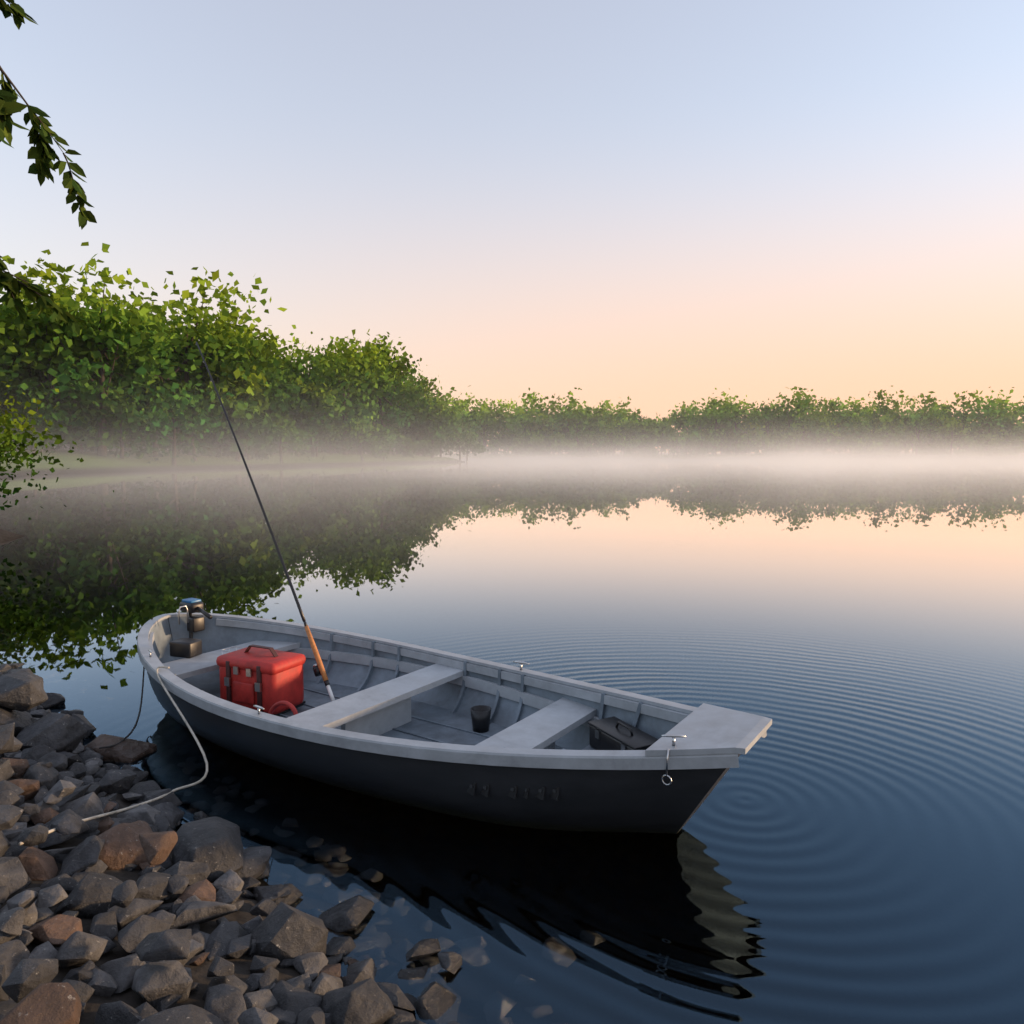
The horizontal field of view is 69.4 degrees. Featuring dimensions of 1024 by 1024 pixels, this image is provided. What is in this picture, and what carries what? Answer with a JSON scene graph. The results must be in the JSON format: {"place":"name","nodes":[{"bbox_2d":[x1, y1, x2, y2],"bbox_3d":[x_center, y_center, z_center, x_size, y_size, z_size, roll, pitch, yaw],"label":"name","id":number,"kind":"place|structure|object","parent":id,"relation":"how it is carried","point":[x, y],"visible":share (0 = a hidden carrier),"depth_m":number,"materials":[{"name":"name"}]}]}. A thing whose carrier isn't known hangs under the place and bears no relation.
{"place":"outdoors","nodes":[
{"label":"outdoors","id":0,"kind":"place"},
{"bbox_2d":[0,459,1023,1023],"bbox_3d":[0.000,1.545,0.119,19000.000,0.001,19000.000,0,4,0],"label":"lake water","id":1,"kind":"structure","parent":0,"point":[844,845],"depth_m":5.17,"materials":[{"name":"blue liquid"}]},
{"bbox_2d":[18,342,771,845],"bbox_3d":[-0.830,0.077,4.133,3.986,2.492,2.686,12,12,69],"label":"rowboat","id":2,"kind":"object","parent":1,"relation":"on","point":[444,732],"visible":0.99,"depth_m":3.57,"materials":[{"name":"grey wood"}]},
{"bbox_2d":[0,449,1023,1023],"bbox_3d":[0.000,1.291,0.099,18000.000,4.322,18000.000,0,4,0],"label":"ground","id":3,"kind":"structure","parent":0,"point":[94,461],"depth_m":69.20,"materials":[{"name":"grey"}]},
{"bbox_2d":[0,0,96,335],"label":"tree branch","id":4,"kind":"object","parent":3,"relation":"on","point":[42,153],"visible":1,"depth_m":2.96,"materials":[{"name":"green plant"}]},
{"bbox_2d":[0,379,113,523],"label":"bush","id":5,"kind":"object","parent":3,"relation":"on","point":[8,444],"visible":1,"depth_m":14.12,"materials":[{"name":"green plant"}]},
{"bbox_2d":[0,663,461,1023],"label":"shore rocks","id":6,"kind":"object","parent":3,"relation":"on","point":[216,870],"visible":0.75,"depth_m":2.20,"materials":[{"name":"grey stone"}]},
{"bbox_2d":[0,242,470,460],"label":"bank trees","id":7,"kind":"object","parent":3,"relation":"on","point":[254,380],"visible":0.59,"depth_m":87.07,"materials":[{"name":"green plant"}]},
{"bbox_2d":[0,372,488,465],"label":"bank bushes","id":8,"kind":"object","parent":3,"relation":"on","point":[154,426],"visible":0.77,"depth_m":81.16,"materials":[{"name":"green plant"}]},
{"bbox_2d":[336,427,1023,458],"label":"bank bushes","id":9,"kind":"object","parent":3,"relation":"on","point":[682,442],"visible":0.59,"depth_m":269.35,"materials":[{"name":"green plant"}]},
{"bbox_2d":[430,385,1023,457],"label":"bank trees","id":10,"kind":"object","parent":3,"relation":"on","point":[856,421],"visible":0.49,"depth_m":277.52,"materials":[{"name":"green plant"}]},
{"bbox_2d":[0,0,1023,453],"label":"sky","id":11,"kind":"structure","parent":0,"point":[661,205],"materials":[{"name":"blue"}]}
]}

